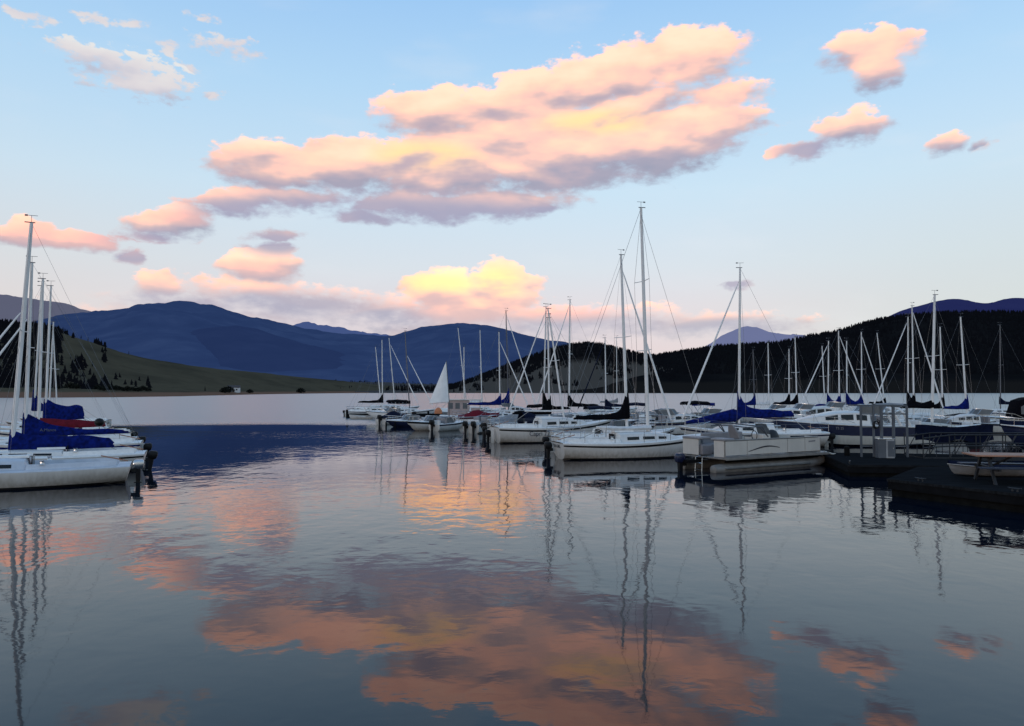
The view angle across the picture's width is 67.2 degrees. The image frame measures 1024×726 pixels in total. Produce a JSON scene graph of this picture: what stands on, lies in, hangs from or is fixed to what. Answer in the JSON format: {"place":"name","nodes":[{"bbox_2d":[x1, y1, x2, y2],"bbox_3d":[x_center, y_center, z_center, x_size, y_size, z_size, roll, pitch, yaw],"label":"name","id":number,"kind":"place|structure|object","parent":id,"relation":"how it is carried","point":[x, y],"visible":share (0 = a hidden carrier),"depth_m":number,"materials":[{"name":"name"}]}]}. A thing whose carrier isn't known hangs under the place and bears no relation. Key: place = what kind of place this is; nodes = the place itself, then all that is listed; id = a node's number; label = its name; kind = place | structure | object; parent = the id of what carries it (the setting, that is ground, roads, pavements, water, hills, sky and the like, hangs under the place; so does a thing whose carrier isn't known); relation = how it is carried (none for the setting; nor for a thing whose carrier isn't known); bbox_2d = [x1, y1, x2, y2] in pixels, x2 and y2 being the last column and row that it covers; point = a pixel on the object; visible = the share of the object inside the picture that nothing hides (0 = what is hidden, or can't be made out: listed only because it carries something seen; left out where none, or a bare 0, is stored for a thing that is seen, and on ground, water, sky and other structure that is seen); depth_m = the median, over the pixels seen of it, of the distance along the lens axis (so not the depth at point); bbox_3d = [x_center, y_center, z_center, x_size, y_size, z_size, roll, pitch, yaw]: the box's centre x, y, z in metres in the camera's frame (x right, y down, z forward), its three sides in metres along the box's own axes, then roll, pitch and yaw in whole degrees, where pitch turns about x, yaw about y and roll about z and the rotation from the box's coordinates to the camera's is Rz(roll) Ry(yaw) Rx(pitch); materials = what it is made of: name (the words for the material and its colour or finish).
{"place":"outdoors","nodes":[
{"label":"outdoors","id":0,"kind":"place"},
{"bbox_2d":[0,294,91,321],"bbox_3d":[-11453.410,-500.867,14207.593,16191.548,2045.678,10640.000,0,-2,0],"label":"mountain","id":1,"kind":"structure","parent":0,"point":[10,307],"depth_m":13715.08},
{"bbox_2d":[0,327,403,397],"bbox_3d":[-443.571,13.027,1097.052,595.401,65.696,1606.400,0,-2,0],"label":"grass hill","id":2,"kind":"structure","parent":0,"point":[167,379],"depth_m":681.38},
{"bbox_2d":[63,382,74,388],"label":"shore bush","id":3,"kind":"object","parent":2,"relation":"on","point":[68,385],"visible":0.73,"depth_m":406.46,"materials":[{"name":"green plant"}]},
{"bbox_2d":[0,318,151,388],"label":"forest","id":4,"kind":"object","parent":2,"relation":"on","point":[14,328],"visible":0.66,"depth_m":540.52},
{"bbox_2d":[227,385,240,392],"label":"farmhouse","id":5,"kind":"object","parent":2,"relation":"on","point":[237,388],"visible":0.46,"depth_m":628.67,"materials":[{"name":"paint"}]},
{"bbox_2d":[188,325,345,371],"bbox_3d":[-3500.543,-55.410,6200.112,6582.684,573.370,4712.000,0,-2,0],"label":"blue mountain","id":6,"kind":"structure","parent":0,"point":[244,348],"depth_m":5368.23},
{"bbox_2d":[37,301,568,383],"bbox_3d":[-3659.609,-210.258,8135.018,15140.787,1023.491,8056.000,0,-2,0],"label":"blue mountain","id":7,"kind":"structure","parent":0,"point":[156,331],"depth_m":6388.99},
{"bbox_2d":[293,322,389,335],"bbox_3d":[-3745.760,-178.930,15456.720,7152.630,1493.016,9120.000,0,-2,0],"label":"mountain","id":8,"kind":"structure","parent":0,"point":[325,328],"depth_m":15742.61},
{"bbox_2d":[346,381,449,392],"bbox_3d":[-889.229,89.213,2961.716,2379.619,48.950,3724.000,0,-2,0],"label":"lake plain","id":9,"kind":"structure","parent":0,"point":[397,384],"depth_m":1541.05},
{"bbox_2d":[340,380,469,391],"bbox_3d":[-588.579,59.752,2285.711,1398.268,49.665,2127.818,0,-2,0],"label":"tree belt","id":10,"kind":"object","parent":9,"relation":"on","point":[415,387],"visible":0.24,"depth_m":1385.78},
{"bbox_2d":[0,393,1023,725],"bbox_3d":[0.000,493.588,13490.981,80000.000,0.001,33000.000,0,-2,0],"label":"water","id":11,"kind":"structure","parent":0,"point":[318,559],"depth_m":11.95,"materials":[{"name":"liquid"}]},
{"bbox_2d":[0,281,113,429],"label":"sailboat","id":12,"kind":"object","parent":11,"relation":"on","point":[34,403],"visible":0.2,"depth_m":46.96,"materials":[{"name":"paint"}]},
{"bbox_2d":[5,318,109,426],"bbox_3d":[-32.441,1.080,55.126,6.780,8.648,2.110,0,-2,-12],"label":"sailboat","id":13,"kind":"object","parent":11,"relation":"on","point":[50,376],"visible":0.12,"depth_m":55.00,"materials":[{"name":"paint"}]},
{"bbox_2d":[19,322,111,426],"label":"sailboat","id":14,"kind":"object","parent":11,"relation":"on","point":[106,420],"visible":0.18,"depth_m":61.99,"materials":[{"name":"paint"}]},
{"bbox_2d":[0,280,137,436],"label":"sailboat","id":15,"kind":"object","parent":11,"relation":"on","point":[52,410],"visible":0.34,"depth_m":42.05,"materials":[{"name":"fabric"}]},
{"bbox_2d":[0,454,143,489],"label":"sailboat","id":16,"kind":"object","parent":11,"relation":"on","point":[24,471],"visible":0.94,"depth_m":24.09,"materials":[{"name":"paint"}]},
{"bbox_2d":[0,272,145,442],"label":"sailboat","id":17,"kind":"object","parent":11,"relation":"on","point":[73,423],"visible":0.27,"depth_m":37.12,"materials":[{"name":"fabric"}]},
{"bbox_2d":[94,418,103,428],"bbox_3d":[-19.785,3.019,36.915,0.440,0.750,0.440,0,-2,0],"label":"kettle grill","id":18,"kind":"object","parent":17,"relation":"on","point":[99,422],"visible":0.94,"depth_m":36.79,"materials":[{"name":"black metal"}]},
{"bbox_2d":[0,256,151,460],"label":"sailboat","id":19,"kind":"object","parent":11,"relation":"on","point":[32,425],"visible":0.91,"depth_m":32.11,"materials":[{"name":"fabric"}]},
{"bbox_2d":[0,214,157,470],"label":"sailboat","id":20,"kind":"object","parent":11,"relation":"on","point":[41,447],"visible":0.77,"depth_m":28.11,"materials":[{"name":"white plastic"}]},
{"bbox_2d":[349,414,373,418],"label":"dinghy","id":21,"kind":"object","parent":11,"relation":"on","point":[360,417],"visible":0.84,"depth_m":81.60,"materials":[{"name":"white wood"}]},
{"bbox_2d":[343,337,403,416],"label":"sailboat","id":22,"kind":"object","parent":11,"relation":"on","point":[364,410],"visible":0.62,"depth_m":90.44,"materials":[{"name":"paint"}]},
{"bbox_2d":[353,345,400,408],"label":"sailboat","id":23,"kind":"object","parent":11,"relation":"on","point":[378,383],"visible":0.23,"depth_m":105.88,"materials":[{"name":"paint"}]},
{"bbox_2d":[357,340,418,408],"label":"sailboat","id":24,"kind":"object","parent":11,"relation":"on","point":[397,406],"visible":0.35,"depth_m":100.92,"materials":[{"name":"paint"}]},
{"bbox_2d":[366,399,415,418],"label":"motorboat","id":25,"kind":"object","parent":11,"relation":"on","point":[373,414],"visible":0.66,"depth_m":80.20,"materials":[{"name":"white plastic"}]},
{"bbox_2d":[375,410,406,424],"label":"motorboat","id":26,"kind":"object","parent":11,"relation":"on","point":[380,419],"visible":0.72,"depth_m":69.25,"materials":[{"name":"white plastic"}]},
{"bbox_2d":[385,414,423,426],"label":"motorboat","id":27,"kind":"object","parent":11,"relation":"on","point":[401,422],"visible":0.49,"depth_m":64.26,"materials":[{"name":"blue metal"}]},
{"bbox_2d":[376,328,434,412],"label":"sailboat","id":28,"kind":"object","parent":11,"relation":"on","point":[416,410],"visible":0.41,"depth_m":87.83,"materials":[{"name":"paint"}]},
{"bbox_2d":[406,415,454,430],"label":"motorboat","id":29,"kind":"object","parent":11,"relation":"on","point":[419,425],"visible":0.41,"depth_m":58.22,"materials":[{"name":"white plastic"}]},
{"bbox_2d":[429,361,449,415],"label":"sailing dinghy","id":30,"kind":"object","parent":11,"relation":"on","point":[440,393],"visible":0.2,"depth_m":70.31,"materials":[{"name":"white fabric"}]},
{"bbox_2d":[428,416,463,430],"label":"motorboat","id":31,"kind":"object","parent":11,"relation":"on","point":[446,423],"visible":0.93,"depth_m":57.92,"materials":[{"name":"white plastic"}]},
{"bbox_2d":[432,344,485,412],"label":"sailboat","id":32,"kind":"object","parent":11,"relation":"on","point":[444,411],"visible":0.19,"depth_m":91.40,"materials":[{"name":"paint"}]},
{"bbox_2d":[440,399,481,415],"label":"houseboat","id":33,"kind":"object","parent":11,"relation":"on","point":[459,406],"visible":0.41,"depth_m":77.91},
{"bbox_2d":[434,330,488,410],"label":"sailboat","id":34,"kind":"object","parent":11,"relation":"on","point":[462,371],"visible":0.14,"depth_m":98.98,"materials":[{"name":"paint"}]},
{"bbox_2d":[458,410,498,425],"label":"motorboat","id":35,"kind":"object","parent":11,"relation":"on","point":[470,415],"visible":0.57,"depth_m":66.75,"materials":[{"name":"red plastic"}]},
{"bbox_2d":[456,336,504,410],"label":"sailboat","id":36,"kind":"object","parent":11,"relation":"on","point":[482,407],"visible":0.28,"depth_m":94.83,"materials":[{"name":"paint"}]},
{"bbox_2d":[462,414,502,433],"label":"motorboat","id":37,"kind":"object","parent":11,"relation":"on","point":[472,426],"visible":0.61,"depth_m":54.40,"materials":[{"name":"white plastic"}]},
{"bbox_2d":[452,335,529,420],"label":"sailboat","id":38,"kind":"object","parent":11,"relation":"on","point":[498,401],"visible":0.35,"depth_m":69.69,"materials":[{"name":"paint"}]},
{"bbox_2d":[461,308,535,414],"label":"sailboat","id":39,"kind":"object","parent":11,"relation":"on","point":[507,401],"visible":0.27,"depth_m":76.94,"materials":[{"name":"paint"}]},
{"bbox_2d":[502,403,526,410],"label":"motorboat","id":40,"kind":"object","parent":11,"relation":"on","point":[513,407],"visible":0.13,"depth_m":82.81,"materials":[{"name":"white plastic"}]},
{"bbox_2d":[480,409,571,435],"bbox_3d":[1.040,4.179,52.368,6.677,2.092,2.072,1,-2,-20],"label":"motorboat","id":41,"kind":"object","parent":11,"relation":"on","point":[506,417],"visible":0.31,"depth_m":51.49,"materials":[{"name":"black plastic"}]},
{"bbox_2d":[482,313,589,438],"bbox_3d":[1.715,0.978,49.737,7.415,8.460,2.237,1,-2,-20],"label":"sailboat","id":42,"kind":"object","parent":11,"relation":"on","point":[532,415],"visible":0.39,"depth_m":49.75,"materials":[{"name":"paint"}]},
{"bbox_2d":[485,304,611,442],"bbox_3d":[2.346,0.742,45.823,8.015,8.647,2.452,1,-2,-20],"label":"sailboat","id":43,"kind":"object","parent":11,"relation":"on","point":[538,429],"visible":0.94,"depth_m":44.74,"materials":[{"name":"white plastic"}]},
{"bbox_2d":[509,303,592,421],"bbox_3d":[3.301,0.401,61.820,7.809,10.492,2.365,-1,-2,15],"label":"sailboat","id":44,"kind":"object","parent":11,"relation":"on","point":[545,401],"visible":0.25,"depth_m":62.04,"materials":[{"name":"paint"}]},
{"bbox_2d":[527,404,575,414],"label":"motorboat","id":45,"kind":"object","parent":11,"relation":"on","point":[535,405],"visible":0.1,"depth_m":60.86,"materials":[{"name":"black plastic"}]},
{"bbox_2d":[535,296,616,417],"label":"sailboat","id":46,"kind":"object","parent":11,"relation":"on","point":[570,401],"visible":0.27,"depth_m":65.89,"materials":[{"name":"paint"}]},
{"bbox_2d":[348,413,833,458],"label":"floating pier","id":47,"kind":"structure","parent":11,"relation":"on","point":[421,415],"depth_m":85.05,"materials":[{"name":"grey wood"}]},
{"bbox_2d":[542,249,674,451],"bbox_3d":[5.245,-0.565,39.667,8.015,10.811,2.429,1,-2,-28],"label":"sailboat","id":48,"kind":"object","parent":11,"relation":"on","point":[623,412],"visible":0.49,"depth_m":39.84,"materials":[{"name":"paint"}]},
{"bbox_2d":[583,405,636,421],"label":"motorboat","id":49,"kind":"object","parent":11,"relation":"on","point":[591,408],"visible":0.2,"depth_m":56.87,"materials":[{"name":"silver metal"}]},
{"bbox_2d":[585,336,637,413],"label":"sailboat","id":50,"kind":"object","parent":11,"relation":"on","point":[613,408],"visible":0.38,"depth_m":95.44,"materials":[{"name":"paint"}]},
{"bbox_2d":[578,341,645,418],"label":"sailboat","id":51,"kind":"object","parent":11,"relation":"on","point":[607,403],"visible":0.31,"depth_m":71.86,"materials":[{"name":"paint"}]},
{"bbox_2d":[544,202,708,459],"bbox_3d":[5.437,-1.458,35.137,8.115,12.055,2.461,1,-2,-17],"label":"sailboat","id":52,"kind":"object","parent":11,"relation":"on","point":[621,442],"visible":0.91,"depth_m":34.23,"materials":[{"name":"white plastic"}]},
{"bbox_2d":[600,402,657,421],"bbox_3d":[9.540,4.424,63.334,5.273,2.399,1.656,0,-2,12],"label":"motorboat","id":53,"kind":"object","parent":11,"relation":"on","point":[638,414],"visible":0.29,"depth_m":62.66,"materials":[{"name":"white plastic"}]},
{"bbox_2d":[608,419,656,429],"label":"motorboat","id":54,"kind":"object","parent":11,"relation":"on","point":[619,422],"visible":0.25,"depth_m":48.97,"materials":[{"name":"white plastic"}]},
{"bbox_2d":[632,408,682,420],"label":"motorboat","id":55,"kind":"object","parent":11,"relation":"on","point":[653,414],"visible":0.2,"depth_m":70.13,"materials":[{"name":"white plastic"}]},
{"bbox_2d":[631,408,714,434],"bbox_3d":[11.184,4.178,52.770,6.472,2.122,2.013,0,-2,-8],"label":"motorboat","id":56,"kind":"object","parent":11,"relation":"on","point":[677,420],"visible":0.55,"depth_m":52.16,"materials":[{"name":"white plastic"}]},
{"bbox_2d":[666,403,714,417],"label":"motorboat","id":57,"kind":"object","parent":11,"relation":"on","point":[712,404],"visible":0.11,"depth_m":63.75,"materials":[{"name":"white plastic"}]},
{"bbox_2d":[680,401,729,427],"bbox_3d":[13.431,3.966,54.167,4.873,2.649,1.535,0,-2,-8],"label":"motorboat","id":58,"kind":"object","parent":11,"relation":"on","point":[697,403],"visible":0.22,"depth_m":53.68,"materials":[{"name":"red paint"}]},
{"bbox_2d":[700,408,740,423],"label":"motorboat","id":59,"kind":"object","parent":11,"relation":"on","point":[711,410],"visible":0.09,"depth_m":56.74,"materials":[{"name":"white plastic"}]},
{"bbox_2d":[731,352,770,421],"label":"sailboat","id":60,"kind":"object","parent":11,"relation":"on","point":[752,401],"visible":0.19,"depth_m":74.84,"materials":[{"name":"paint"}]},
{"bbox_2d":[674,423,835,472],"bbox_3d":[9.633,3.467,30.570,7.622,2.252,2.380,1,-2,-30],"label":"pontoon boat","id":61,"kind":"object","parent":11,"relation":"on","point":[732,449],"visible":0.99,"depth_m":29.60,"materials":[{"name":"metal"}]},
{"bbox_2d":[678,262,835,446],"bbox_3d":[13.177,-0.300,41.967,8.215,10.449,2.493,0,-2,5],"label":"sailboat","id":62,"kind":"object","parent":11,"relation":"on","point":[731,415],"visible":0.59,"depth_m":41.75,"materials":[{"name":"paint"}]},
{"bbox_2d":[745,340,781,407],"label":"sailboat","id":63,"kind":"object","parent":11,"relation":"on","point":[766,403],"visible":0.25,"depth_m":81.89,"materials":[{"name":"paint"}]},
{"bbox_2d":[742,404,786,422],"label":"motorboat","id":64,"kind":"object","parent":11,"relation":"on","point":[772,406],"visible":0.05,"depth_m":67.99,"materials":[{"name":"white plastic"}]},
{"bbox_2d":[749,418,792,428],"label":"motorboat","id":65,"kind":"object","parent":11,"relation":"on","point":[775,422],"visible":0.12,"depth_m":50.52,"materials":[{"name":"white plastic"}]},
{"bbox_2d":[749,403,814,421],"bbox_3d":[21.461,4.249,58.419,7.072,2.391,2.189,0,-2,10],"label":"motorboat","id":66,"kind":"object","parent":11,"relation":"on","point":[796,408],"visible":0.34,"depth_m":57.85,"materials":[{"name":"white plastic"}]},
{"bbox_2d":[760,346,807,407],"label":"sailboat","id":67,"kind":"object","parent":11,"relation":"on","point":[788,396],"visible":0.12,"depth_m":79.95,"materials":[{"name":"paint"}]},
{"bbox_2d":[764,338,816,407],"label":"sailboat","id":68,"kind":"object","parent":11,"relation":"on","point":[794,401],"visible":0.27,"depth_m":74.82,"materials":[{"name":"paint"}]},
{"bbox_2d":[801,343,841,410],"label":"sailboat","id":69,"kind":"object","parent":11,"relation":"on","point":[823,379],"visible":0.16,"depth_m":85.94,"materials":[{"name":"paint"}]},
{"bbox_2d":[802,402,852,416],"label":"motorboat","id":70,"kind":"object","parent":11,"relation":"on","point":[829,406],"visible":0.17,"depth_m":60.38,"materials":[{"name":"white plastic"}]},
{"bbox_2d":[801,338,860,406],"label":"sailboat","id":71,"kind":"object","parent":11,"relation":"on","point":[829,399],"visible":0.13,"depth_m":72.00,"materials":[{"name":"paint"}]},
{"bbox_2d":[807,327,865,410],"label":"sailboat","id":72,"kind":"object","parent":11,"relation":"on","point":[839,396],"visible":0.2,"depth_m":66.02,"materials":[{"name":"paint"}]},
{"bbox_2d":[844,446,849,455],"bbox_3d":[13.393,4.184,30.772,0.248,1.737,0.233,0,-2,0],"label":"piling","id":73,"kind":"object","parent":11,"relation":"in","point":[846,450],"visible":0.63,"depth_m":30.71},
{"bbox_2d":[776,404,934,446],"bbox_3d":[18.721,3.517,42.610,8.018,2.464,2.689,0,-2,3],"label":"motorboat","id":74,"kind":"object","parent":11,"relation":"on","point":[844,426],"visible":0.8,"depth_m":41.62,"materials":[{"name":"white plastic"}]},
{"bbox_2d":[820,338,891,415],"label":"sailboat","id":75,"kind":"object","parent":11,"relation":"on","point":[848,400],"visible":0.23,"depth_m":69.84,"materials":[{"name":"paint"}]},
{"bbox_2d":[833,329,885,412],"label":"sailboat","id":76,"kind":"object","parent":11,"relation":"on","point":[860,399],"visible":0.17,"depth_m":78.06,"materials":[{"name":"paint"}]},
{"bbox_2d":[856,330,904,412],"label":"sailboat","id":77,"kind":"object","parent":11,"relation":"on","point":[889,411],"visible":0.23,"depth_m":85.89,"materials":[{"name":"paint"}]},
{"bbox_2d":[872,403,905,423],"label":"motorboat","id":78,"kind":"object","parent":11,"relation":"on","point":[886,419],"visible":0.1,"depth_m":53.67,"materials":[{"name":"white plastic"}]},
{"bbox_2d":[819,452,986,476],"bbox_3d":[15.075,3.980,29.225,5.787,0.670,5.566,0,-2,10],"label":"landing dock","id":79,"kind":"object","parent":11,"relation":"on","point":[867,465],"visible":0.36,"depth_m":27.80,"materials":[{"name":"brown wood"}]},
{"bbox_2d":[848,405,908,456],"bbox_3d":[14.618,2.689,30.810,1.820,2.025,1.370,0,-2,4],"label":"gate frame","id":80,"kind":"object","parent":79,"relation":"on","point":[873,411],"visible":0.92,"depth_m":30.16,"materials":[{"name":"grey paint"}]},
{"bbox_2d":[874,438,894,457],"bbox_3d":[14.429,3.289,29.771,0.660,0.750,0.396,0,-2,4],"label":"dock box","id":81,"kind":"object","parent":79,"relation":"on","point":[884,447],"visible":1,"depth_m":29.61,"materials":[{"name":"grey paint"}]},
{"bbox_2d":[888,441,894,456],"bbox_3d":[14.566,3.297,29.578,0.240,0.600,0.012,0,-2,4],"label":"door","id":82,"kind":"structure","parent":81,"relation":"in","point":[891,453],"depth_m":29.57,"materials":[{"name":"grey paint"}]},
{"bbox_2d":[904,432,1023,460],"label":"gangway","id":83,"kind":"object","parent":79,"relation":"on","point":[952,455],"visible":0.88,"depth_m":29.44,"materials":[{"name":"metal"}]},
{"bbox_2d":[915,425,993,442],"bbox_3d":[17.825,2.879,31.041,3.150,0.798,0.109,0,-2,0],"label":"weather cloth","id":84,"kind":"object","parent":83,"relation":"attached to","point":[919,429],"visible":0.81,"depth_m":31.03,"materials":[{"name":"blue fabric"}]},
{"bbox_2d":[875,302,944,421],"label":"sailboat","id":85,"kind":"object","parent":11,"relation":"on","point":[912,400],"visible":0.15,"depth_m":60.02,"materials":[{"name":"paint"}]},
{"bbox_2d":[870,313,955,415],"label":"sailboat","id":86,"kind":"object","parent":11,"relation":"on","point":[908,397],"visible":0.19,"depth_m":66.02,"materials":[{"name":"paint"}]},
{"bbox_2d":[883,417,972,440],"bbox_3d":[25.604,4.157,47.060,6.073,1.751,1.894,0,-2,4],"label":"motorboat","id":87,"kind":"object","parent":11,"relation":"on","point":[936,420],"visible":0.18,"depth_m":46.53,"materials":[{"name":"white plastic"}]},
{"bbox_2d":[880,290,980,441],"bbox_3d":[24.521,0.325,46.450,7.815,9.526,2.365,0,-2,-5],"label":"sailboat","id":88,"kind":"object","parent":11,"relation":"on","point":[929,404],"visible":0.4,"depth_m":46.39,"materials":[{"name":"paint"}]},
{"bbox_2d":[907,323,970,417],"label":"sailboat","id":89,"kind":"object","parent":11,"relation":"on","point":[937,406],"visible":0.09,"depth_m":60.90,"materials":[{"name":"paint"}]},
{"bbox_2d":[887,467,1023,512],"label":"landing dock","id":90,"kind":"object","parent":11,"relation":"on","point":[943,484],"visible":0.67,"depth_m":20.92,"materials":[{"name":"brown wood"}]},
{"bbox_2d":[947,460,1023,475],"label":"dinghy","id":91,"kind":"object","parent":90,"relation":"on","point":[961,469],"visible":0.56,"depth_m":22.60,"materials":[{"name":"grey plastic"}]},
{"bbox_2d":[957,452,1023,484],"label":"picnic table","id":92,"kind":"object","parent":90,"relation":"on","point":[979,464],"visible":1,"depth_m":21.09,"materials":[{"name":"brown wood"}]},
{"bbox_2d":[913,313,1001,421],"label":"sailboat","id":93,"kind":"object","parent":11,"relation":"on","point":[964,404],"visible":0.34,"depth_m":57.89,"materials":[{"name":"paint"}]},
{"bbox_2d":[936,408,1002,431],"bbox_3d":[33.025,4.292,55.108,5.273,2.065,1.656,0,-2,6],"label":"motorboat","id":94,"kind":"object","parent":11,"relation":"on","point":[974,413],"visible":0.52,"depth_m":54.68,"materials":[{"name":"white plastic"}]},
{"bbox_2d":[968,322,1019,415],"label":"sailboat","id":95,"kind":"object","parent":11,"relation":"on","point":[1001,401],"visible":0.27,"depth_m":81.79,"materials":[{"name":"paint"}]},
{"bbox_2d":[980,397,1023,420],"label":"motorboat","id":96,"kind":"object","parent":11,"relation":"on","point":[1015,408],"visible":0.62,"depth_m":57.76,"materials":[{"name":"black plastic"}]},
{"bbox_2d":[999,416,1023,449],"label":"motorboat","id":97,"kind":"object","parent":11,"relation":"on","point":[1012,426],"visible":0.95,"depth_m":38.11,"materials":[{"name":"blue plastic"}]},
{"bbox_2d":[0,0,1023,353],"label":"sky","id":98,"kind":"structure","parent":0,"point":[388,167],"materials":[{"name":"blue"}]},
{"bbox_2d":[449,345,664,392],"bbox_3d":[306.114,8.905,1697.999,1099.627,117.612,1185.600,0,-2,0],"label":"field hill","id":99,"kind":"structure","parent":0,"point":[490,385],"depth_m":1354.63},
{"bbox_2d":[448,341,684,391],"bbox_3d":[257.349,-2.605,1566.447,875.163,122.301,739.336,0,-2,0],"label":"forest","id":100,"kind":"object","parent":99,"relation":"on","point":[536,359],"visible":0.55,"depth_m":1561.91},
{"bbox_2d":[704,326,805,346],"bbox_3d":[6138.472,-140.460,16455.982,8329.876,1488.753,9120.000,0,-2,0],"label":"peak","id":101,"kind":"structure","parent":0,"point":[754,334],"depth_m":16308.13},
{"bbox_2d":[561,313,1023,392],"bbox_3d":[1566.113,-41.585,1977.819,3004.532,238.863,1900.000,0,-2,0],"label":"forest hill","id":102,"kind":"structure","parent":0,"point":[725,383],"depth_m":1213.73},
{"bbox_2d":[599,309,1023,379],"bbox_3d":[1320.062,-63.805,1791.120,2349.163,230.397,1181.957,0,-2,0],"label":"forest","id":103,"kind":"object","parent":102,"relation":"on","point":[815,348],"visible":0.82,"depth_m":1568.77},
{"bbox_2d":[888,298,1023,316],"bbox_3d":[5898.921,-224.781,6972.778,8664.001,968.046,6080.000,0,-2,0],"label":"blue mountain","id":104,"kind":"structure","parent":0,"point":[1009,304],"depth_m":6808.31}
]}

